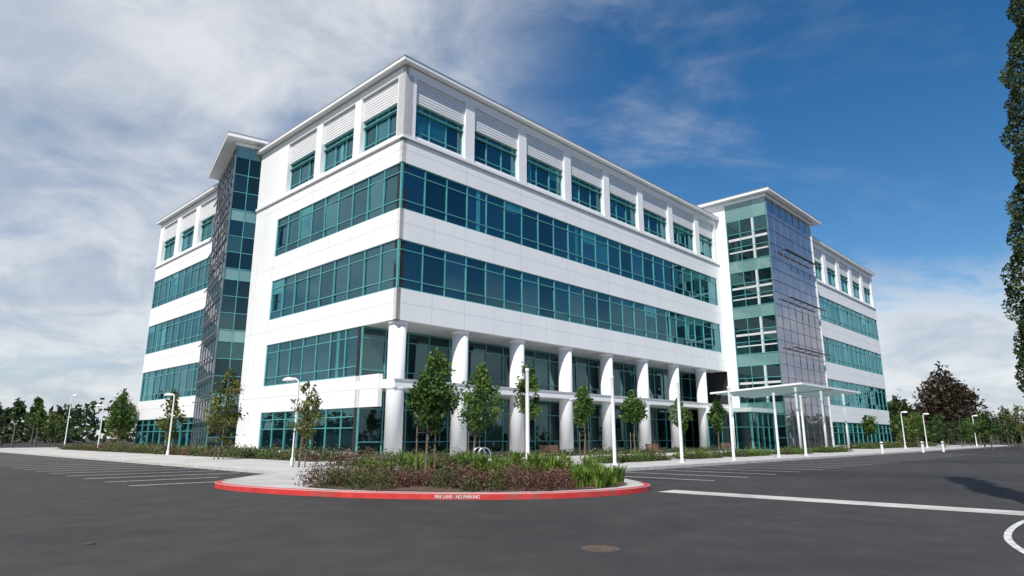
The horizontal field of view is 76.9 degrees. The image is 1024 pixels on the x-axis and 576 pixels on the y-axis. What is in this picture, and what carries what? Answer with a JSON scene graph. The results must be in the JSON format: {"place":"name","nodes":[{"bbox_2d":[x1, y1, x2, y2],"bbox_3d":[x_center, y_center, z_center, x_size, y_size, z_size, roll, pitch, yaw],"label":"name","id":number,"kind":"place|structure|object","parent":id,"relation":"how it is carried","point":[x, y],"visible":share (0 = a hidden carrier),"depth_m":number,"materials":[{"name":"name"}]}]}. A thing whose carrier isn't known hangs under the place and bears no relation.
{"place":"outdoors","nodes":[
{"label":"outdoors","id":0,"kind":"place"},
{"bbox_2d":[0,445,1007,493],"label":"plaza pavement","id":1,"kind":"structure","parent":0,"point":[280,479],"depth_m":35.84,"materials":[{"name":"concrete"}]},
{"bbox_2d":[64,394,77,444],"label":"street lamp","id":2,"kind":"object","parent":1,"relation":"on","point":[68,418],"visible":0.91,"depth_m":90.13,"materials":[{"name":"white metal"}]},
{"bbox_2d":[164,393,174,454],"bbox_3d":[-27.781,10.927,51.925,0.918,4.860,0.659,6,-14,-23],"label":"street lamp","id":3,"kind":"object","parent":1,"relation":"on","point":[168,450],"visible":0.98,"depth_m":51.85,"materials":[{"name":"white metal"}]},
{"bbox_2d":[85,450,342,460],"bbox_3d":[-30.794,14.768,57.800,57.500,0.001,4.300,-12,-18,42],"label":"mulch bed","id":4,"kind":"object","parent":1,"relation":"on","point":[227,456],"visible":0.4,"depth_m":44.33,"materials":[{"name":"brown soil"}]},
{"bbox_2d":[95,404,103,450],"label":"street lamp","id":5,"kind":"object","parent":4,"relation":"on","point":[100,424],"visible":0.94,"depth_m":67.50,"materials":[{"name":"white metal"}]},
{"bbox_2d":[102,388,137,443],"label":"street tree","id":6,"kind":"object","parent":4,"relation":"on","point":[121,416],"visible":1,"depth_m":72.10,"materials":[{"name":"green plant"}]},
{"bbox_2d":[155,388,188,447],"bbox_3d":[-29.969,11.646,56.763,2.853,5.849,2.830,0,-13,0],"label":"street tree","id":7,"kind":"object","parent":4,"relation":"on","point":[167,419],"visible":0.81,"depth_m":56.65,"materials":[{"name":"green plant"}]},
{"bbox_2d":[53,440,373,461],"bbox_3d":[-30.976,14.174,57.665,58.494,1.280,5.597,-12,-18,42],"label":"hedge planting","id":8,"kind":"object","parent":4,"relation":"on","point":[247,452],"visible":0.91,"depth_m":47.83,"materials":[{"name":"green plant"}]},
{"bbox_2d":[202,368,247,459],"bbox_3d":[-18.365,8.023,41.249,2.690,5.906,2.872,0,-13,0],"label":"street tree","id":9,"kind":"object","parent":1,"relation":"on","point":[222,422],"visible":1,"depth_m":40.99,"materials":[{"name":"green plant"}]},
{"bbox_2d":[282,377,299,464],"bbox_3d":[-11.481,6.811,33.170,0.918,4.410,0.659,6,-14,-23],"label":"street lamp","id":10,"kind":"object","parent":1,"relation":"on","point":[288,379],"visible":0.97,"depth_m":33.28,"materials":[{"name":"white metal"}]},
{"bbox_2d":[286,381,326,467],"bbox_3d":[-9.502,6.393,30.359,1.716,4.161,1.429,-5,-14,21],"label":"street tree","id":11,"kind":"object","parent":1,"relation":"on","point":[308,417],"visible":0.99,"depth_m":30.25,"materials":[{"name":"green plant"}]},
{"bbox_2d":[306,481,625,490],"bbox_3d":[-1.175,6.280,21.205,9.150,0.001,9.850,0,-13,0],"label":"mulch bed","id":12,"kind":"object","parent":1,"relation":"on","point":[419,488],"visible":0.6,"depth_m":17.29,"materials":[{"name":"brown soil"}]},
{"bbox_2d":[291,455,580,491],"bbox_3d":[-2.145,5.326,18.824,8.281,0.894,5.076,0,-13,0],"label":"shrub bed","id":13,"kind":"object","parent":12,"relation":"on","point":[459,476],"visible":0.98,"depth_m":17.76,"materials":[{"name":"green plant"}]},
{"bbox_2d":[404,347,470,481],"bbox_3d":[-2.292,3.961,20.092,2.023,4.260,2.094,0,-13,0],"label":"street tree","id":14,"kind":"object","parent":12,"relation":"on","point":[430,387],"visible":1,"depth_m":19.87,"materials":[{"name":"green plant"}]},
{"bbox_2d":[333,451,582,475],"bbox_3d":[-1.606,6.343,23.303,8.793,0.936,6.156,0,-13,0],"label":"shrub bed","id":15,"kind":"object","parent":12,"relation":"on","point":[398,462],"visible":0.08,"depth_m":21.94,"materials":[{"name":"green plant"}]},
{"bbox_2d":[354,449,601,477],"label":"lily clumps","id":16,"kind":"object","parent":12,"relation":"on","point":[483,462],"visible":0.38,"depth_m":21.97,"materials":[{"name":"green plant"}]},
{"bbox_2d":[483,458,626,487],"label":"lily clumps","id":17,"kind":"object","parent":12,"relation":"on","point":[598,475],"visible":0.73,"depth_m":18.32,"materials":[{"name":"green plant"}]},
{"bbox_2d":[453,361,509,455],"bbox_3d":[-1.559,6.336,32.641,2.930,5.298,2.534,0,-13,0],"label":"street tree","id":18,"kind":"object","parent":1,"relation":"on","point":[483,389],"visible":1,"depth_m":32.45,"materials":[{"name":"green plant"}]},
{"bbox_2d":[473,447,490,458],"bbox_3d":[-1.386,7.754,29.534,0.659,0.929,0.759,5,-14,-22],"label":"bike rack","id":19,"kind":"object","parent":1,"relation":"on","point":[483,450],"visible":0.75,"depth_m":29.36,"materials":[{"name":"silver metal"}]},
{"bbox_2d":[205,157,787,455],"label":"tower windows","id":20,"kind":"structure","parent":1,"relation":"on","point":[370,419],"depth_m":62.83,"materials":[{"name":"teal glass"}]},
{"bbox_2d":[209,146,783,413],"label":"spandrel glass","id":21,"kind":"object","parent":20,"relation":"attached to","point":[746,209],"visible":0.82,"depth_m":78.07,"materials":[{"name":"teal glass"}]},
{"bbox_2d":[164,80,869,447],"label":"steel trim","id":22,"kind":"structure","parent":1,"relation":"on","point":[214,244],"depth_m":66.43,"materials":[{"name":"teal metal"}]},
{"bbox_2d":[191,149,235,447],"bbox_3d":[-30.059,1.276,64.959,0.027,29.550,10.815,8,-15,-32],"label":"stair tower glass","id":23,"kind":"object","parent":22,"relation":"attached to","point":[209,317],"visible":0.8,"depth_m":64.68,"materials":[{"name":"teal glass"}]},
{"bbox_2d":[512,361,542,457],"bbox_3d":[0.887,7.004,36.488,1.805,5.735,2.020,0,-13,0],"label":"street tree","id":24,"kind":"object","parent":1,"relation":"on","point":[534,409],"visible":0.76,"depth_m":36.42,"materials":[{"name":"green plant"}]},
{"bbox_2d":[539,445,565,456],"bbox_3d":[2.355,9.587,37.441,0.640,0.930,1.720,-12,-18,42],"label":"park bench","id":25,"kind":"object","parent":1,"relation":"on","point":[545,449],"visible":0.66,"depth_m":37.49,"materials":[{"name":"brown wood"}]},
{"bbox_2d":[572,383,594,460],"bbox_3d":[4.327,8.120,39.280,1.541,4.820,1.763,-5,-14,20],"label":"street tree","id":26,"kind":"object","parent":1,"relation":"on","point":[584,403],"visible":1,"depth_m":39.20,"materials":[{"name":"green plant"}]},
{"bbox_2d":[611,400,616,463],"bbox_3d":[5.200,7.369,32.988,0.178,3.240,0.178,0,-13,0],"label":"shaft","id":27,"kind":"object","parent":1,"relation":"on","point":[613,430],"visible":0.9,"depth_m":32.92,"materials":[{"name":"white paint"}]},
{"bbox_2d":[383,320,849,457],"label":"columns","id":28,"kind":"structure","parent":1,"relation":"on","point":[393,426],"depth_m":53.78,"materials":[{"name":"white concrete"}]},
{"bbox_2d":[619,389,647,454],"bbox_3d":[8.309,9.151,43.527,1.895,4.737,1.727,-7,-15,27],"label":"street tree","id":29,"kind":"object","parent":1,"relation":"on","point":[633,410],"visible":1,"depth_m":43.46,"materials":[{"name":"green plant"}]},
{"bbox_2d":[645,444,665,453],"bbox_3d":[10.207,11.547,45.896,0.640,0.930,1.720,-12,-18,42],"label":"park bench","id":30,"kind":"object","parent":1,"relation":"on","point":[652,446],"visible":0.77,"depth_m":46.02,"materials":[{"name":"brown wood"}]},
{"bbox_2d":[677,404,683,460],"bbox_3d":[9.500,8.159,36.398,0.178,3.240,0.178,0,-13,0],"label":"shaft","id":31,"kind":"object","parent":1,"relation":"on","point":[680,432],"visible":1,"depth_m":36.33,"materials":[{"name":"white paint"}]},
{"bbox_2d":[667,397,695,433],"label":"street tree","id":32,"kind":"object","parent":1,"relation":"on","point":[684,416],"visible":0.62,"depth_m":49.27,"materials":[{"name":"green plant"}]},
{"bbox_2d":[708,398,728,449],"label":"street tree","id":33,"kind":"object","parent":1,"relation":"on","point":[717,410],"visible":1,"depth_m":54.23,"materials":[{"name":"green plant"}]},
{"bbox_2d":[721,443,736,453],"bbox_3d":[18.206,13.443,54.080,0.640,0.930,1.720,-12,-18,42],"label":"park bench","id":34,"kind":"object","parent":1,"relation":"on","point":[725,445],"visible":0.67,"depth_m":54.06,"materials":[{"name":"brown wood"}]},
{"bbox_2d":[728,407,734,458],"bbox_3d":[13.600,8.972,39.905,0.178,3.240,0.178,0,-13,0],"label":"shaft","id":35,"kind":"object","parent":1,"relation":"on","point":[731,433],"visible":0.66,"depth_m":39.84,"materials":[{"name":"white paint"}]},
{"bbox_2d":[774,411,779,455],"bbox_3d":[18.900,10.395,46.042,0.178,3.240,0.178,0,-13,0],"label":"shaft","id":36,"kind":"object","parent":1,"relation":"on","point":[776,433],"visible":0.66,"depth_m":45.96,"materials":[{"name":"white paint"}]},
{"bbox_2d":[801,412,806,454],"bbox_3d":[22.200,11.095,49.062,0.178,3.240,0.178,0,-13,0],"label":"shaft","id":37,"kind":"object","parent":1,"relation":"on","point":[803,431],"visible":1,"depth_m":49.00,"materials":[{"name":"white paint"}]},
{"bbox_2d":[900,411,907,448],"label":"street lamp","id":38,"kind":"object","parent":1,"relation":"on","point":[905,447],"visible":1,"depth_m":80.05,"materials":[{"name":"white metal"}]},
{"bbox_2d":[922,413,928,447],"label":"street lamp","id":39,"kind":"object","parent":1,"relation":"on","point":[924,428],"visible":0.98,"depth_m":85.96,"materials":[{"name":"white metal"}]},
{"bbox_2d":[929,412,944,437],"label":"background tree","id":40,"kind":"object","parent":1,"relation":"on","point":[935,419],"visible":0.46,"depth_m":107.76,"materials":[{"name":"green plant"}]},
{"bbox_2d":[944,419,953,445],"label":"background tree","id":41,"kind":"object","parent":1,"relation":"on","point":[947,424],"visible":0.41,"depth_m":106.21,"materials":[{"name":"green plant"}]},
{"bbox_2d":[950,415,971,446],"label":"background tree","id":42,"kind":"object","parent":1,"relation":"on","point":[959,432],"visible":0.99,"depth_m":96.28,"materials":[{"name":"green plant"}]},
{"bbox_2d":[962,416,974,445],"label":"background tree","id":43,"kind":"object","parent":1,"relation":"on","point":[970,435],"visible":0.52,"depth_m":103.97,"materials":[{"name":"green plant"}]},
{"bbox_2d":[968,414,981,445],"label":"background tree","id":44,"kind":"object","parent":1,"relation":"on","point":[972,421],"visible":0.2,"depth_m":110.11,"materials":[{"name":"green plant"}]},
{"bbox_3d":[5.200,6.755,33.130,0.316,4.500,0.316,0,-13,0],"label":"light column","id":45,"kind":"object","parent":1,"relation":"on","visible":0},
{"bbox_2d":[610,378,613,398],"bbox_3d":[5.200,5.243,33.481,0.158,1.125,0.158,0,-13,0],"label":"lens","id":46,"kind":"object","parent":45,"relation":"in","point":[612,387],"visible":1,"depth_m":33.43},
{"bbox_3d":[9.500,7.546,36.540,0.316,4.500,0.316,0,-13,0],"label":"light column","id":47,"kind":"object","parent":1,"relation":"on","visible":0},
{"bbox_2d":[676,384,679,402],"bbox_3d":[9.500,6.033,36.890,0.158,1.125,0.158,0,-13,0],"label":"lens","id":48,"kind":"object","parent":47,"relation":"in","point":[678,393],"visible":1,"depth_m":36.83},
{"bbox_3d":[13.600,8.359,40.047,0.316,4.500,0.316,0,-13,0],"label":"light column","id":49,"kind":"object","parent":1,"relation":"on","visible":0},
{"bbox_2d":[727,388,730,405],"bbox_3d":[13.600,6.846,40.398,0.158,1.125,0.158,0,-13,0],"label":"lens","id":50,"kind":"object","parent":49,"relation":"in","point":[729,398],"visible":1,"depth_m":40.33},
{"bbox_2d":[0,439,1023,575],"bbox_3d":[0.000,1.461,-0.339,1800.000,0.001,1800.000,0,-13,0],"label":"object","id":51,"kind":"structure","parent":0,"point":[650,534],"depth_m":11.30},
{"bbox_2d":[0,407,12,444],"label":"background tree","id":52,"kind":"object","parent":51,"relation":"on","point":[5,417],"visible":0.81,"depth_m":130.90,"materials":[{"name":"green plant"}]},
{"bbox_2d":[8,397,28,447],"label":"background tree","id":53,"kind":"object","parent":51,"relation":"on","point":[18,411],"visible":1,"depth_m":90.68,"materials":[{"name":"green plant"}]},
{"bbox_2d":[19,420,43,443],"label":"background tree","id":54,"kind":"object","parent":51,"relation":"on","point":[28,430],"visible":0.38,"depth_m":136.34,"materials":[{"name":"green plant"}]},
{"bbox_2d":[29,396,44,444],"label":"background tree","id":55,"kind":"object","parent":51,"relation":"on","point":[37,403],"visible":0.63,"depth_m":128.33,"materials":[{"name":"green plant"}]},
{"bbox_2d":[27,420,48,444],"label":"background tree","id":56,"kind":"object","parent":51,"relation":"on","point":[39,431],"visible":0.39,"depth_m":135.85,"materials":[{"name":"green plant"}]},
{"bbox_2d":[29,402,49,446],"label":"background tree","id":57,"kind":"object","parent":51,"relation":"on","point":[40,419],"visible":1,"depth_m":106.82,"materials":[{"name":"green plant"}]},
{"bbox_2d":[39,411,64,445],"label":"background tree","id":58,"kind":"object","parent":51,"relation":"on","point":[53,415],"visible":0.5,"depth_m":121.68,"materials":[{"name":"green plant"}]},
{"bbox_2d":[45,414,64,446],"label":"background tree","id":59,"kind":"object","parent":51,"relation":"on","point":[56,426],"visible":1,"depth_m":108.70,"materials":[{"name":"green plant"}]},
{"bbox_2d":[0,451,282,479],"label":"kerb","id":60,"kind":"structure","parent":51,"relation":"on","point":[262,471],"depth_m":34.91,"materials":[{"name":"concrete"}]},
{"bbox_2d":[214,480,650,499],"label":"red kerb","id":61,"kind":"structure","parent":51,"relation":"on","point":[404,495],"depth_m":16.50,"materials":[{"name":"paint"}]},
{"bbox_2d":[435,495,479,498],"bbox_3d":[-1.360,5.177,15.999,1.121,0.081,0.018,-1,-13,3],"label":"fire lane lettering","id":62,"kind":"object","parent":61,"relation":"on","point":[468,497],"visible":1,"depth_m":15.98,"materials":[{"name":"white paint"}]},
{"bbox_2d":[9,453,961,485],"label":"parking line markings","id":63,"kind":"object","parent":51,"relation":"on","point":[221,473],"visible":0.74,"depth_m":31.02,"materials":[{"name":"paint"}]},
{"bbox_2d":[0,398,1021,443],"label":"distant tree line","id":64,"kind":"object","parent":51,"relation":"on","point":[74,433],"visible":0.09,"depth_m":184.15,"materials":[{"name":"green plant"}]},
{"bbox_2d":[137,56,889,455],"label":"wall panels","id":65,"kind":"object","parent":51,"relation":"on","point":[275,176],"visible":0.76,"depth_m":58.65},
{"bbox_2d":[135,106,890,452],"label":"windows","id":66,"kind":"structure","parent":65,"relation":"attached to","point":[431,270],"depth_m":55.88,"materials":[{"name":"teal glass"}]},
{"bbox_2d":[134,105,891,455],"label":"window frames","id":67,"kind":"structure","parent":65,"relation":"attached to","point":[382,409],"depth_m":59.59,"materials":[{"name":"metal"}]},
{"bbox_2d":[144,64,886,439],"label":"panel joints","id":68,"kind":"object","parent":65,"relation":"attached to","point":[494,238],"visible":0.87,"depth_m":58.94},
{"bbox_2d":[157,54,873,397],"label":"roof edge trim","id":69,"kind":"structure","parent":65,"relation":"attached to","point":[808,391],"depth_m":71.14,"materials":[{"name":"silver metal"}]},
{"bbox_2d":[164,80,869,354],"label":"louvers","id":70,"kind":"object","parent":65,"relation":"attached to","point":[647,201],"visible":0.69,"depth_m":59.20,"materials":[{"name":"white metal"}]},
{"bbox_2d":[366,218,780,401],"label":"soffit","id":71,"kind":"structure","parent":65,"relation":"attached to","point":[423,329],"depth_m":63.04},
{"bbox_2d":[764,198,832,448],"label":"fritted tower glass","id":72,"kind":"object","parent":65,"relation":"attached to","point":[805,320],"visible":0.88,"depth_m":82.31,"materials":[{"name":"glass"}]},
{"bbox_2d":[781,248,830,355],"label":"sunshades","id":73,"kind":"object","parent":72,"relation":"attached to","point":[810,262],"visible":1,"depth_m":83.69,"materials":[{"name":"metal"}]},
{"bbox_2d":[352,164,753,454],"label":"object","id":74,"kind":"object","parent":51,"relation":"on","point":[717,381],"visible":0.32,"depth_m":47.44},
{"bbox_2d":[579,545,621,552],"bbox_3d":[1.220,3.593,8.899,0.580,0.019,0.580,0,-13,0],"label":"manhole cover","id":75,"kind":"object","parent":51,"relation":"on","point":[601,549],"visible":1,"depth_m":8.83,"materials":[{"name":"metal"}]},
{"bbox_2d":[611,445,1013,481],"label":"kerb","id":76,"kind":"structure","parent":51,"relation":"on","point":[706,464],"depth_m":39.54,"materials":[{"name":"concrete"}]},
{"bbox_2d":[660,490,1023,514],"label":"road marking","id":77,"kind":"object","parent":51,"relation":"on","point":[994,511],"visible":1,"depth_m":15.01,"materials":[{"name":"white paint"}]},
{"bbox_2d":[887,389,925,441],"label":"background tree","id":78,"kind":"object","parent":51,"relation":"on","point":[895,404],"visible":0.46,"depth_m":127.65,"materials":[{"name":"green plant"}]},
{"bbox_2d":[908,426,920,445],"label":"background tree","id":79,"kind":"object","parent":51,"relation":"on","point":[913,439],"visible":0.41,"depth_m":93.21,"materials":[{"name":"green plant"}]},
{"bbox_2d":[906,410,932,447],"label":"background tree","id":80,"kind":"object","parent":51,"relation":"on","point":[915,426],"visible":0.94,"depth_m":87.93,"materials":[{"name":"green plant"}]},
{"bbox_2d":[926,427,935,442],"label":"background tree","id":81,"kind":"object","parent":51,"relation":"on","point":[931,435],"visible":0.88,"depth_m":121.83,"materials":[{"name":"green plant"}]},
{"bbox_2d":[933,421,950,447],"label":"background tree","id":82,"kind":"object","parent":51,"relation":"on","point":[944,432],"visible":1,"depth_m":89.63,"materials":[{"name":"green plant"}]},
{"bbox_2d":[906,361,998,444],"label":"background tree","id":83,"kind":"object","parent":51,"relation":"on","point":[947,398],"visible":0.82,"depth_m":120.70,"materials":[{"name":"brown plant"}]},
{"bbox_2d":[970,412,999,449],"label":"background tree","id":84,"kind":"object","parent":51,"relation":"on","point":[982,424],"visible":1,"depth_m":83.49,"materials":[{"name":"green plant"}]},
{"bbox_2d":[975,408,1004,449],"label":"background tree","id":85,"kind":"object","parent":51,"relation":"on","point":[986,415],"visible":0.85,"depth_m":83.44,"materials":[{"name":"green plant"}]},
{"bbox_2d":[997,423,1010,444],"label":"background tree","id":86,"kind":"object","parent":51,"relation":"on","point":[1000,433],"visible":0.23,"depth_m":121.19,"materials":[{"name":"green plant"}]},
{"bbox_2d":[992,406,1016,447],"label":"background tree","id":87,"kind":"object","parent":51,"relation":"on","point":[1000,414],"visible":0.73,"depth_m":96.36,"materials":[{"name":"green plant"}]},
{"bbox_2d":[996,404,1023,448],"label":"background tree","id":88,"kind":"object","parent":51,"relation":"on","point":[1015,416],"visible":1,"depth_m":87.15,"materials":[{"name":"green plant"}]},
{"bbox_2d":[997,0,1023,396],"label":"columnar tree","id":89,"kind":"object","parent":51,"relation":"on","point":[1016,53],"visible":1,"depth_m":16.16,"materials":[{"name":"green plant"}]},
{"bbox_2d":[1004,520,1023,553],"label":"curved road marking","id":90,"kind":"object","parent":51,"relation":"on","point":[1008,535],"visible":1,"depth_m":9.98,"materials":[{"name":"paint"}]},
{"bbox_2d":[1005,421,1022,445],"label":"background tree","id":91,"kind":"object","parent":51,"relation":"on","point":[1011,435],"visible":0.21,"depth_m":114.65,"materials":[{"name":"green plant"}]},
{"bbox_2d":[1013,424,1023,446],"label":"background tree","id":92,"kind":"object","parent":51,"relation":"on","point":[1018,436],"visible":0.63,"depth_m":100.32,"materials":[{"name":"green plant"}]},
{"bbox_2d":[0,0,1023,438],"label":"sky","id":93,"kind":"structure","parent":0,"point":[883,121],"materials":[{"name":"blue"}]},
{"bbox_2d":[143,107,881,442],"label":"window shades","id":94,"kind":"object","parent":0,"point":[508,205],"depth_m":61.27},
{"bbox_3d":[0.710,5.942,29.623,0.316,4.500,0.316,0,-13,0],"label":"light column","id":95,"kind":"object","parent":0,"visible":0},
{"bbox_2d":[525,396,529,458],"bbox_3d":[0.710,6.556,29.481,0.178,3.240,0.178,0,-13,0],"label":"shaft","id":96,"kind":"object","parent":95,"relation":"in","point":[527,424],"visible":0.66,"depth_m":29.45,"materials":[{"name":"white paint"}]},
{"bbox_2d":[526,371,528,394],"bbox_3d":[0.710,4.430,29.974,0.158,1.125,0.158,0,-13,0],"label":"lens","id":97,"kind":"object","parent":95,"relation":"in","point":[527,382],"visible":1,"depth_m":29.91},
{"label":"mulch bed","id":98,"kind":"object","parent":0,"visible":0},
{"bbox_2d":[857,415,878,444],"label":"street tree","id":99,"kind":"object","parent":98,"relation":"on","point":[869,425],"visible":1,"depth_m":81.72,"materials":[{"name":"green plant"}]},
{"bbox_2d":[835,440,937,448],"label":"hedge planting","id":100,"kind":"object","parent":98,"relation":"on","point":[886,444],"visible":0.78,"depth_m":85.16,"materials":[{"name":"green plant"}]},
{"bbox_2d":[888,411,910,443],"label":"background tree","id":101,"kind":"object","parent":98,"relation":"on","point":[895,427],"visible":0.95,"depth_m":91.03,"materials":[{"name":"green plant"}]},
{"bbox_2d":[893,416,909,440],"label":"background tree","id":102,"kind":"object","parent":98,"relation":"on","point":[906,420],"visible":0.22,"depth_m":100.30,"materials":[{"name":"green plant"}]},
{"bbox_2d":[905,408,922,442],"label":"background tree","id":103,"kind":"object","parent":98,"relation":"on","point":[909,422],"visible":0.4,"depth_m":98.69,"materials":[{"name":"green plant"}]},
{"label":"mulch bed","id":104,"kind":"object","parent":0,"visible":0},
{"bbox_2d":[327,447,481,465],"bbox_3d":[-5.579,8.917,34.488,4.748,0.992,8.267,-12,-18,42],"label":"hedge planting","id":105,"kind":"object","parent":104,"relation":"on","point":[383,456],"visible":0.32,"depth_m":33.19,"materials":[{"name":"green plant"}]},
{"label":"mulch bed","id":106,"kind":"object","parent":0,"visible":0},
{"bbox_2d":[584,448,670,462],"bbox_3d":[6.687,9.734,37.672,2.537,0.849,7.890,-12,-17,41],"label":"hedge planting","id":107,"kind":"object","parent":106,"relation":"on","point":[633,457],"visible":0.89,"depth_m":37.10,"materials":[{"name":"green plant"}]},
{"label":"mulch bed","id":108,"kind":"object","parent":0,"visible":0},
{"bbox_2d":[669,448,723,458],"bbox_3d":[12.281,11.112,43.381,2.406,0.737,4.568,-12,-18,42],"label":"hedge planting","id":109,"kind":"object","parent":108,"relation":"on","point":[689,454],"visible":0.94,"depth_m":42.61,"materials":[{"name":"green plant"}]},
{"label":"mulch bed","id":110,"kind":"object","parent":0,"visible":0},
{"bbox_2d":[713,447,772,456],"bbox_3d":[17.594,12.289,48.531,2.731,0.777,6.833,-11,-17,41],"label":"hedge planting","id":111,"kind":"object","parent":110,"relation":"on","point":[747,452],"visible":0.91,"depth_m":47.59,"materials":[{"name":"green plant"}]},
{"label":"mulch bed","id":112,"kind":"object","parent":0,"visible":0},
{"bbox_2d":[765,445,814,454],"bbox_3d":[23.705,13.736,54.860,2.693,0.811,6.320,-11,-17,41],"label":"hedge planting","id":113,"kind":"object","parent":112,"relation":"on","point":[792,450],"visible":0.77,"depth_m":53.71,"materials":[{"name":"green plant"}]},
{"label":"mulch bed","id":114,"kind":"object","parent":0,"visible":0},
{"bbox_2d":[807,445,853,452],"bbox_3d":[30.445,15.329,61.668,2.729,0.790,7.634,-12,-18,42],"label":"hedge planting","id":115,"kind":"object","parent":114,"relation":"on","point":[829,449],"visible":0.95,"depth_m":60.42,"materials":[{"name":"green plant"}]},
{"label":"mulch bed","id":116,"kind":"object","parent":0,"visible":0},
{"bbox_2d":[459,444,730,457],"bbox_3d":[9.549,13.769,55.159,2.891,0.916,37.780,-12,-18,43],"label":"hedge planting","id":117,"kind":"object","parent":116,"relation":"on","point":[673,450],"visible":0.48,"depth_m":53.01,"materials":[{"name":"green plant"}]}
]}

